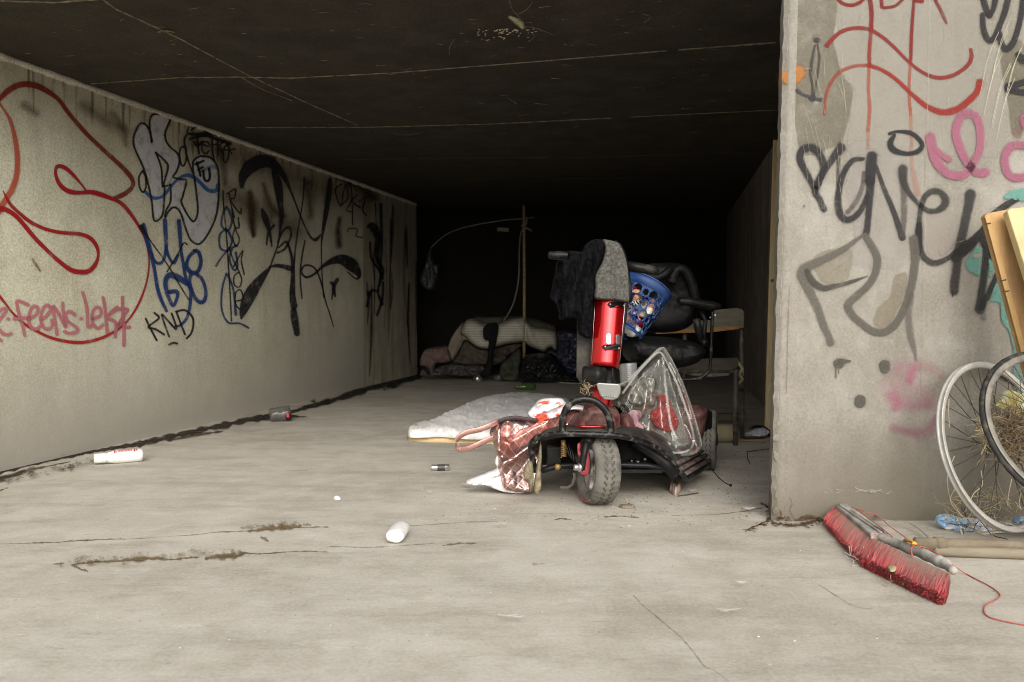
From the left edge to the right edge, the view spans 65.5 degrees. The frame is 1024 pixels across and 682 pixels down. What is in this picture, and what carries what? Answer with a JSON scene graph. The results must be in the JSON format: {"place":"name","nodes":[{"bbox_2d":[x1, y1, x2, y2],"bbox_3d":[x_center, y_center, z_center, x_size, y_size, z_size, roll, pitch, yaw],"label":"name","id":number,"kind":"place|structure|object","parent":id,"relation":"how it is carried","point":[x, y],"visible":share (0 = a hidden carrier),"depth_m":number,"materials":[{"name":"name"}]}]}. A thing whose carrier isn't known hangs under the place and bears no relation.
{"place":"outdoors","nodes":[
{"label":"outdoors","id":0,"kind":"place"},
{"bbox_2d":[0,0,781,214],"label":"ceiling","id":1,"kind":"structure","parent":0,"point":[551,107],"depth_m":4.51,"materials":[{"name":"concrete"}]},
{"bbox_2d":[8,503,853,672],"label":"joint dirt","id":2,"kind":"structure","parent":0,"point":[233,555],"depth_m":2.68,"materials":[{"name":"soil"}]},
{"bbox_2d":[10,444,951,650],"bbox_3d":[0.160,0.673,3.509,5.604,0.004,3.252,0,2,0],"label":"pale grit","id":3,"kind":"object","parent":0,"point":[491,592],"visible":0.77,"depth_m":2.60,"materials":[{"name":"beige gravel"}]},
{"bbox_2d":[18,440,993,651],"bbox_3d":[-0.352,0.667,3.615,4.104,0.006,3.474,0,2,0],"label":"dark grit","id":4,"kind":"object","parent":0,"point":[631,515],"visible":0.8,"depth_m":3.17,"materials":[{"name":"black gravel"}]},
{"bbox_2d":[0,368,1023,681],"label":"ground","id":5,"kind":"structure","parent":0,"point":[344,608],"depth_m":2.45,"materials":[{"name":"concrete"}]},
{"bbox_2d":[94,449,143,463],"bbox_3d":[-2.077,0.611,4.208,0.235,0.069,0.068,-1,3,-29],"label":"squeeze bottle","id":6,"kind":"object","parent":5,"relation":"on","point":[125,456],"visible":1,"depth_m":4.19,"materials":[{"name":"white plastic"}]},
{"bbox_2d":[0,52,417,470],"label":"concrete wall","id":7,"kind":"structure","parent":5,"relation":"on","point":[161,272],"depth_m":5.20,"materials":[{"name":"paint"}]},
{"bbox_2d":[0,372,421,490],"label":"damp soil","id":8,"kind":"structure","parent":5,"relation":"on","point":[224,425],"depth_m":5.45,"materials":[{"name":"black soil"}]},
{"bbox_2d":[269,406,291,421],"bbox_3d":[-1.670,0.524,5.738,0.156,0.109,0.114,-1,3,-18],"label":"crushed bottle","id":9,"kind":"object","parent":5,"relation":"on","point":[282,413],"visible":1,"depth_m":5.71,"materials":[{"name":"grey"}]},
{"bbox_2d":[0,381,748,564],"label":"joint moss","id":10,"kind":"object","parent":5,"relation":"on","point":[189,550],"visible":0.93,"depth_m":3.91,"materials":[{"name":"plant"}]},
{"bbox_2d":[386,521,409,542],"bbox_3d":[-0.404,0.677,2.829,0.070,0.050,0.137,0,2,0],"label":"white bottle","id":11,"kind":"object","parent":5,"relation":"on","point":[397,532],"visible":1,"depth_m":2.77,"materials":[{"name":"plastic"}]},
{"bbox_2d":[431,464,448,470],"bbox_3d":[-0.361,0.638,4.011,0.090,0.032,0.032,0,2,-7],"label":"metal tube","id":12,"kind":"object","parent":5,"relation":"on","point":[440,467],"visible":1,"depth_m":4.00,"materials":[{"name":"silver metal"}]},
{"bbox_2d":[419,363,484,376],"bbox_3d":[-0.664,0.326,8.869,0.762,0.153,0.193,0,2,0],"label":"grey rubbish","id":13,"kind":"object","parent":5,"relation":"on","point":[453,369],"visible":0.93,"depth_m":8.86,"materials":[{"name":"grey fabric"}]},
{"bbox_2d":[420,346,451,374],"bbox_3d":[-0.852,0.222,8.899,0.376,0.331,0.220,0,2,0],"label":"pink blanket","id":14,"kind":"object","parent":13,"relation":"on","point":[431,358],"visible":0.98,"depth_m":8.83,"materials":[{"name":"pink fabric"}]},
{"bbox_2d":[452,340,521,364],"bbox_3d":[-0.280,0.137,8.962,0.796,0.290,0.203,0,2,0],"label":"brown blanket","id":15,"kind":"object","parent":13,"relation":"on","point":[469,353],"visible":0.9,"depth_m":8.94,"materials":[{"name":"brown fabric"}]},
{"bbox_2d":[461,317,556,351],"bbox_3d":[-0.030,-0.069,8.917,1.095,0.399,0.308,0,2,0],"label":"rolled mattress","id":16,"kind":"object","parent":15,"relation":"on","point":[516,330],"visible":0.9,"depth_m":8.80,"materials":[{"name":"beige fabric"}]},
{"bbox_2d":[448,322,468,360],"bbox_3d":[-0.618,0.009,8.914,0.273,0.437,0.105,0,2,0],"label":"beige sheet","id":17,"kind":"object","parent":16,"relation":"hanging from","point":[458,338],"visible":0.97,"depth_m":8.90,"materials":[{"name":"beige fabric"}]},
{"bbox_2d":[480,323,497,376],"bbox_3d":[-0.250,0.098,8.715,0.200,0.598,0.084,0,2,0],"label":"black coat","id":18,"kind":"object","parent":16,"relation":"hanging from","point":[490,332],"visible":1,"depth_m":8.69,"materials":[{"name":"fabric"}]},
{"bbox_2d":[470,316,557,343],"bbox_3d":[0.018,-0.124,9.185,1.033,0.331,0.225,0,2,0],"label":"dark blanket","id":19,"kind":"object","parent":16,"relation":"on","point":[529,320],"visible":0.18,"depth_m":9.12,"materials":[{"name":"black fabric"}]},
{"bbox_2d":[473,375,481,382],"bbox_3d":[-0.378,0.416,8.753,0.080,0.080,0.100,-1,3,-27],"label":"drink can","id":20,"kind":"object","parent":5,"relation":"on","point":[477,378],"visible":1,"depth_m":8.71,"materials":[{"name":"silver metal"}]},
{"bbox_2d":[407,392,581,443],"bbox_3d":[0.118,0.526,5.953,1.134,0.096,2.499,1,2,14],"label":"folded quilt","id":21,"kind":"object","parent":5,"relation":"on","point":[449,426],"visible":0.46,"depth_m":5.43,"materials":[{"name":"white fabric"}]},
{"bbox_2d":[494,374,501,380],"bbox_3d":[-0.149,0.407,8.905,0.108,0.081,0.068,1,3,27],"label":"drink can","id":22,"kind":"object","parent":5,"relation":"on","point":[497,377],"visible":0.77,"depth_m":8.88,"materials":[{"name":"silver metal"}]},
{"bbox_2d":[499,349,521,380],"bbox_3d":[-0.018,0.274,8.828,0.252,0.365,0.214,0,2,0],"label":"green bag","id":23,"kind":"object","parent":5,"relation":"on","point":[509,369],"visible":1,"depth_m":8.79,"materials":[{"name":"green fabric"}]},
{"bbox_2d":[522,205,525,359],"bbox_3d":[0.136,-0.533,8.948,0.040,1.974,0.034,0,2,0],"label":"wooden pole","id":24,"kind":"object","parent":5,"relation":"on","point":[524,293],"visible":0.58,"depth_m":8.93,"materials":[{"name":"wood"}]},
{"bbox_2d":[431,217,533,247],"bbox_3d":[-0.335,-1.219,8.969,1.174,0.357,0.010,0,2,0],"label":"bent cane","id":25,"kind":"object","parent":24,"relation":"attached to","point":[478,224],"visible":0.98,"depth_m":8.96,"materials":[{"name":"wood"}]},
{"bbox_2d":[420,248,439,289],"bbox_3d":[-0.924,-0.810,8.970,0.222,0.480,0.272,0,2,0],"label":"hanging bag","id":26,"kind":"object","parent":25,"relation":"hanging from","point":[429,276],"visible":1,"depth_m":8.88,"materials":[{"name":"black plastic"}]},
{"bbox_2d":[503,217,531,320],"bbox_3d":[0.063,-0.801,8.901,0.327,1.161,0.026,0,2,0],"label":"rope","id":27,"kind":"object","parent":24,"relation":"hanging from","point":[523,225],"visible":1,"depth_m":8.90,"materials":[{"name":"fabric"}]},
{"bbox_2d":[515,383,535,389],"bbox_3d":[0.131,0.456,7.923,0.210,0.080,0.080,-1,2,-17],"label":"green bottle","id":28,"kind":"object","parent":5,"relation":"on","point":[527,386],"visible":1,"depth_m":7.90,"materials":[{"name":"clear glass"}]},
{"bbox_2d":[518,353,578,382],"bbox_3d":[0.405,0.301,8.638,0.670,0.337,0.397,0,2,0],"label":"black rubbish bag","id":29,"kind":"object","parent":5,"relation":"on","point":[541,368],"visible":1,"depth_m":8.56,"materials":[{"name":"black plastic"}]},
{"bbox_2d":[545,328,576,374],"bbox_3d":[0.604,0.124,8.797,0.483,0.536,0.352,0,2,0],"label":"navy rubbish bag","id":30,"kind":"object","parent":29,"relation":"on","point":[564,355],"visible":0.66,"depth_m":8.72,"materials":[{"name":"blue plastic"}]},
{"bbox_2d":[560,472,575,488],"bbox_3d":[0.261,0.624,3.551,0.040,0.106,0.143,-1,3,-20],"label":"plastic strip","id":31,"kind":"object","parent":5,"relation":"on","point":[571,484],"visible":0.91,"depth_m":3.56,"materials":[{"name":"grey plastic"}]},
{"bbox_2d":[416,215,726,367],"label":"concrete wall","id":32,"kind":"structure","parent":5,"relation":"on","point":[478,273],"depth_m":10.86,"materials":[{"name":"grey concrete"}]},
{"bbox_2d":[497,227,508,231],"bbox_3d":[-0.123,-1.516,10.834,0.160,0.058,0.012,0,2,0],"label":"wall plate","id":33,"kind":"object","parent":32,"relation":"attached to","point":[503,229],"depth_m":10.83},
{"bbox_2d":[462,483,754,616],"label":"floor scuffs","id":34,"kind":"object","parent":5,"relation":"on","point":[524,615],"visible":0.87,"depth_m":2.11,"materials":[{"name":"paint"}]},
{"bbox_2d":[619,503,634,508],"bbox_3d":[0.473,0.677,3.289,0.068,0.016,0.077,0,2,0],"label":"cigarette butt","id":35,"kind":"object","parent":5,"relation":"on","point":[627,506],"visible":1,"depth_m":3.26,"materials":[{"name":"beige paper"}]},
{"bbox_2d":[523,240,731,503],"bbox_3d":[0.583,0.102,3.734,0.859,1.126,1.205,1,2,12],"label":"mobility scooter","id":36,"kind":"object","parent":5,"relation":"on","point":[599,444],"visible":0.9,"depth_m":3.48,"materials":[{"name":"plastic"}]},
{"bbox_2d":[455,410,579,491],"bbox_3d":[0.040,0.487,3.559,0.600,0.350,0.227,-1,2,-14],"label":"quilted bag","id":37,"kind":"object","parent":36,"relation":"hanging from","point":[510,437],"visible":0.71,"depth_m":3.50,"materials":[{"name":"red fabric"}]},
{"bbox_2d":[466,455,523,492],"bbox_3d":[-0.074,0.589,3.508,0.262,0.168,0.060,0,2,0],"label":"white cloth","id":38,"kind":"object","parent":37,"relation":"on","point":[492,479],"visible":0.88,"depth_m":3.50,"materials":[{"name":"white fabric"}]},
{"bbox_2d":[527,398,583,423],"bbox_3d":[0.204,0.321,3.584,0.268,0.122,0.095,0,2,0],"label":"white red cloth","id":39,"kind":"object","parent":37,"relation":"on","point":[541,410],"visible":0.89,"depth_m":3.57,"materials":[{"name":"white fabric"}]},
{"bbox_2d":[550,239,604,337],"bbox_3d":[0.288,-0.230,3.491,0.241,0.438,0.126,0,2,0],"label":"black jacket","id":40,"kind":"object","parent":36,"relation":"hanging from","point":[572,293],"visible":1,"depth_m":3.48,"materials":[{"name":"fabric"}]},
{"bbox_2d":[580,381,595,394],"bbox_3d":[0.329,0.201,3.439,0.076,0.071,0.069,0,2,0],"label":"dry straw","id":41,"kind":"object","parent":36,"relation":"on","point":[588,385],"visible":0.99,"depth_m":3.44,"materials":[{"name":"beige plant"}]},
{"bbox_2d":[594,239,628,302],"bbox_3d":[0.434,-0.303,3.458,0.157,0.280,0.066,0,2,0],"label":"grey cloth","id":42,"kind":"object","parent":36,"relation":"on","point":[611,281],"visible":1,"depth_m":3.44,"materials":[{"name":"fabric"}]},
{"bbox_2d":[628,410,643,428],"bbox_3d":[0.552,0.364,3.533,0.072,0.115,0.047,0,2,0],"label":"pink towel","id":43,"kind":"object","parent":36,"relation":"on","point":[635,415],"visible":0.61,"depth_m":3.52,"materials":[{"name":"pink fabric"}]},
{"bbox_2d":[623,272,671,340],"bbox_3d":[0.618,-0.170,3.912,0.326,0.349,0.291,0,2,0],"label":"laundry basket","id":44,"kind":"object","parent":36,"relation":"on","point":[659,288],"visible":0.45,"depth_m":3.80,"materials":[{"name":"blue plastic"}]},
{"bbox_2d":[624,324,642,336],"bbox_3d":[0.587,-0.053,3.864,0.094,0.072,0.077,0,2,0],"label":"garment","id":45,"kind":"object","parent":44,"relation":"in","point":[629,332],"visible":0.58,"depth_m":3.84,"materials":[{"name":"white fabric"}]},
{"bbox_2d":[626,309,640,324],"bbox_3d":[0.576,-0.117,3.832,0.088,0.081,0.080,0,2,0],"label":"garment","id":46,"kind":"object","parent":44,"relation":"in","point":[628,320],"visible":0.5,"depth_m":3.81,"materials":[{"name":"pink fabric"}]},
{"bbox_2d":[628,299,642,310],"bbox_3d":[0.587,-0.193,3.853,0.094,0.098,0.092,0,2,0],"label":"garment","id":47,"kind":"object","parent":44,"relation":"in","point":[635,303],"visible":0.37,"depth_m":3.82,"materials":[{"name":"fabric"}]},
{"bbox_2d":[632,289,641,300],"bbox_3d":[0.591,-0.219,3.831,0.086,0.063,0.079,0,2,0],"label":"garment","id":48,"kind":"object","parent":44,"relation":"in","point":[636,297],"visible":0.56,"depth_m":3.81,"materials":[{"name":"fabric"}]},
{"bbox_2d":[635,316,643,326],"bbox_3d":[0.606,-0.095,3.905,0.095,0.074,0.079,0,2,0],"label":"garment","id":49,"kind":"object","parent":44,"relation":"in","point":[640,323],"visible":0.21,"depth_m":3.88,"materials":[{"name":"red fabric"}]},
{"bbox_2d":[639,304,653,317],"bbox_3d":[0.641,-0.144,3.842,0.094,0.069,0.078,0,2,0],"label":"garment","id":50,"kind":"object","parent":44,"relation":"in","point":[649,310],"visible":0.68,"depth_m":3.81,"materials":[{"name":"beige fabric"}]},
{"bbox_2d":[643,299,659,312],"bbox_3d":[0.686,-0.173,3.918,0.093,0.071,0.077,0,2,0],"label":"garment","id":51,"kind":"object","parent":44,"relation":"in","point":[652,301],"visible":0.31,"depth_m":3.90,"materials":[{"name":"fabric"}]},
{"bbox_2d":[617,347,700,454],"bbox_3d":[0.656,0.268,3.565,0.382,0.482,0.178,1,2,17],"label":"clear plastic bag","id":52,"kind":"object","parent":36,"relation":"on","point":[696,448],"visible":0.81,"depth_m":3.58,"materials":[{"name":"grey"}]},
{"bbox_2d":[627,376,654,405],"bbox_3d":[0.582,0.226,3.575,0.130,0.132,0.046,0,2,0],"label":"silver pouch","id":53,"kind":"object","parent":52,"relation":"in","point":[640,391],"visible":1,"depth_m":3.58,"materials":[{"name":"silver metal"}]},
{"bbox_2d":[631,389,684,441],"bbox_3d":[0.674,0.345,3.646,0.252,0.247,0.088,0,2,0],"label":"brown cloth","id":54,"kind":"object","parent":52,"relation":"in","point":[645,409],"visible":0.44,"depth_m":3.64,"materials":[{"name":"fabric"}]},
{"bbox_2d":[649,394,678,431],"bbox_3d":[0.690,0.330,3.589,0.131,0.174,0.074,0,2,0],"label":"red cloth","id":55,"kind":"object","parent":52,"relation":"in","point":[663,416],"visible":1,"depth_m":3.59,"materials":[{"name":"fabric"}]},
{"bbox_2d":[669,479,681,495],"bbox_3d":[0.728,0.651,3.563,0.054,0.047,0.182,1,3,20],"label":"rubble lump","id":56,"kind":"object","parent":5,"relation":"on","point":[675,489],"visible":1,"depth_m":3.53,"materials":[{"name":"brown stone"}]},
{"bbox_2d":[656,308,744,445],"bbox_3d":[1.183,0.208,4.933,0.566,0.824,0.491,0,2,0],"label":"school chair","id":57,"kind":"object","parent":5,"relation":"on","point":[729,319],"visible":0.62,"depth_m":4.97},
{"bbox_2d":[738,361,743,385],"bbox_3d":[1.360,0.204,4.773,0.060,0.165,0.007,0,2,0],"label":"pale rag","id":58,"kind":"object","parent":57,"relation":"on","point":[740,373],"visible":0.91,"depth_m":4.77,"materials":[{"name":"beige fabric"}]},
{"bbox_2d":[717,424,732,441],"bbox_3d":[1.280,0.563,4.859,0.146,0.110,0.110,0,2,0],"label":"paper roll","id":59,"kind":"object","parent":5,"relation":"on","point":[725,432],"visible":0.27,"depth_m":4.81,"materials":[{"name":"beige paper"}]},
{"bbox_2d":[717,413,746,420],"bbox_3d":[1.384,0.496,5.225,0.300,0.045,0.060,0,2,0],"label":"wooden block","id":60,"kind":"object","parent":5,"relation":"on","point":[724,416],"depth_m":5.20,"materials":[{"name":"brown wood"}]},
{"bbox_2d":[725,139,777,405],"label":"concrete wall","id":61,"kind":"structure","parent":5,"relation":"on","point":[748,245],"depth_m":7.64,"materials":[{"name":"grey concrete"}]},
{"bbox_2d":[738,440,764,441],"bbox_3d":[1.461,0.612,4.873,0.162,0.010,0.009,1,2,16],"label":"wooden stick","id":62,"kind":"object","parent":5,"relation":"on","point":[751,440],"visible":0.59,"depth_m":4.87,"materials":[{"name":"brown wood"}]},
{"bbox_2d":[743,436,762,438],"bbox_3d":[1.508,0.603,4.979,0.139,0.016,0.014,-1,2,-14],"label":"wooden stick","id":63,"kind":"object","parent":5,"relation":"on","point":[751,437],"visible":1,"depth_m":4.97,"materials":[{"name":"brown wood"}]},
{"bbox_2d":[745,428,769,437],"bbox_3d":[1.563,0.582,5.069,0.156,0.068,0.218,0,2,0],"label":"crumpled paper","id":64,"kind":"object","parent":5,"relation":"on","point":[762,432],"visible":0.89,"depth_m":5.01,"materials":[{"name":"white paper"}]},
{"bbox_2d":[749,425,769,435],"bbox_3d":[1.599,0.581,5.109,0.148,0.077,0.062,0,2,0],"label":"black film","id":65,"kind":"object","parent":5,"relation":"on","point":[758,426],"visible":0.45,"depth_m":5.10,"materials":[{"name":"plastic"}]},
{"bbox_2d":[764,140,777,429],"bbox_3d":[1.784,-0.403,5.467,0.041,1.990,0.327,1,3,24],"label":"timber batten","id":66,"kind":"object","parent":5,"relation":"on","point":[770,315],"visible":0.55,"depth_m":5.45,"materials":[{"name":"brown wood"}]},
{"bbox_2d":[743,503,822,531],"bbox_3d":[1.068,0.689,3.069,0.280,0.004,0.486,1,3,26],"label":"foot moss","id":67,"kind":"object","parent":5,"relation":"on","point":[769,519],"visible":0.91,"depth_m":3.01,"materials":[{"name":"plant"}]},
{"bbox_2d":[778,511,820,520],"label":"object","id":68,"kind":"object","parent":5,"relation":"on","point":[807,517],"visible":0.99,"depth_m":3.06,"materials":[{"name":"plant"}]},
{"bbox_2d":[777,516,822,520],"bbox_3d":[1.111,0.686,3.061,0.194,0.033,0.002,0,2,0],"label":"foot moss","id":69,"kind":"object","parent":5,"relation":"on","point":[779,517],"visible":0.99,"depth_m":3.06,"materials":[{"name":"plant"}]},
{"bbox_2d":[845,544,863,566],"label":"bristle scraps","id":70,"kind":"object","parent":5,"relation":"on","point":[854,557],"visible":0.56,"depth_m":2.58,"materials":[{"name":"plastic"}]},
{"bbox_2d":[768,0,1023,520],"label":"concrete wall","id":71,"kind":"structure","parent":5,"relation":"on","point":[900,154],"depth_m":3.03,"materials":[{"name":"paint"}]},
{"bbox_2d":[875,515,929,537],"bbox_3d":[1.440,0.674,2.916,0.079,0.014,0.323,-1,2,-15],"label":"grey cable","id":72,"kind":"object","parent":5,"relation":"on","point":[923,532],"visible":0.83,"depth_m":2.92,"materials":[{"name":"grey plastic"}]},
{"bbox_2d":[823,503,1023,604],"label":"broom","id":73,"kind":"object","parent":5,"relation":"on","point":[847,525],"visible":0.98,"depth_m":2.54,"materials":[{"name":"red plastic"}]},
{"bbox_2d":[888,565,896,571],"bbox_3d":[1.132,0.675,2.372,0.024,0.005,0.074,1,3,24],"label":"dried leaf","id":74,"kind":"object","parent":73,"relation":"on","point":[892,568],"visible":1,"depth_m":2.36,"materials":[{"name":"yellow plant"}]},
{"bbox_2d":[903,538,916,544],"bbox_3d":[1.264,0.637,2.529,0.017,0.019,0.054,0,2,-4],"label":"orange knot","id":75,"kind":"object","parent":73,"relation":"attached to","point":[911,541],"visible":1,"depth_m":2.52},
{"bbox_2d":[851,507,1023,624],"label":"red string","id":76,"kind":"object","parent":73,"relation":"on","point":[939,554],"visible":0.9,"depth_m":2.45,"materials":[{"name":"red fabric"}]},
{"bbox_2d":[935,514,994,531],"bbox_3d":[1.698,0.675,2.937,0.248,0.065,0.066,0,2,0],"label":"snack wrapper","id":77,"kind":"object","parent":5,"relation":"on","point":[940,519],"visible":0.67,"depth_m":2.93,"materials":[{"name":"blue plastic"}]},
{"bbox_2d":[933,547,1023,558],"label":"wooden pole","id":78,"kind":"object","parent":5,"relation":"on","point":[994,552],"visible":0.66,"depth_m":2.60,"materials":[{"name":"grey wood"}]},
{"bbox_2d":[935,471,1023,535],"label":"dry grass","id":79,"kind":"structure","parent":5,"relation":"on","point":[987,495],"depth_m":2.88,"materials":[{"name":"plant"}]},
{"bbox_2d":[936,361,1023,532],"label":"bicycle wheel","id":80,"kind":"object","parent":5,"relation":"on","point":[968,502],"visible":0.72,"depth_m":2.82,"materials":[{"name":"metal"}]},
{"bbox_2d":[963,390,1003,466],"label":"dry grass","id":81,"kind":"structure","parent":80,"relation":"on","point":[980,434],"depth_m":2.79,"materials":[{"name":"plant"}]},
{"bbox_2d":[947,400,1021,519],"bbox_3d":[1.676,0.420,2.820,0.270,0.433,0.003,0,2,0],"label":"dry stalk","id":82,"kind":"object","parent":80,"relation":"hanging from","point":[1019,506],"visible":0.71,"depth_m":2.82,"materials":[{"name":"beige plant"}]},
{"bbox_2d":[996,390,1023,418],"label":"yellow packet","id":83,"kind":"object","parent":80,"relation":"on","point":[1008,393],"visible":0.49,"depth_m":2.96},
{"bbox_2d":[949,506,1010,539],"bbox_3d":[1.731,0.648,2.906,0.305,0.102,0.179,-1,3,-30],"label":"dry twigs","id":84,"kind":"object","parent":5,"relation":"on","point":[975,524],"visible":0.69,"depth_m":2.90,"materials":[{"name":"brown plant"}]},
{"bbox_2d":[959,523,1013,533],"bbox_3d":[1.726,0.685,2.891,0.206,0.051,0.013,0,2,0],"label":"white strap","id":85,"kind":"object","parent":5,"relation":"on","point":[960,530],"visible":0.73,"depth_m":2.89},
{"bbox_2d":[981,209,1023,377],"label":"wooden plank","id":86,"kind":"object","parent":5,"relation":"on","point":[1010,280],"visible":0.76,"depth_m":2.82,"materials":[{"name":"brown wood"}]},
{"bbox_2d":[1003,207,1023,279],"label":"wooden plank","id":87,"kind":"object","parent":5,"relation":"on","point":[1014,219],"visible":1,"depth_m":2.77,"materials":[{"name":"beige wood"}]},
{"bbox_2d":[1012,516,1023,523],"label":"snack wrapper","id":88,"kind":"object","parent":5,"relation":"on","point":[1020,519],"visible":0.91,"depth_m":2.94,"materials":[{"name":"blue plastic"}]},
{"bbox_2d":[979,352,1023,486],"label":"bicycle wheel","id":89,"kind":"object","parent":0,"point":[993,375],"visible":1,"depth_m":2.63,"materials":[{"name":"metal"}]},
{"bbox_2d":[974,381,1023,478],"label":"dry grass","id":90,"kind":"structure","parent":89,"relation":"in","point":[1011,434],"depth_m":2.76,"materials":[{"name":"beige plant"}]}
]}

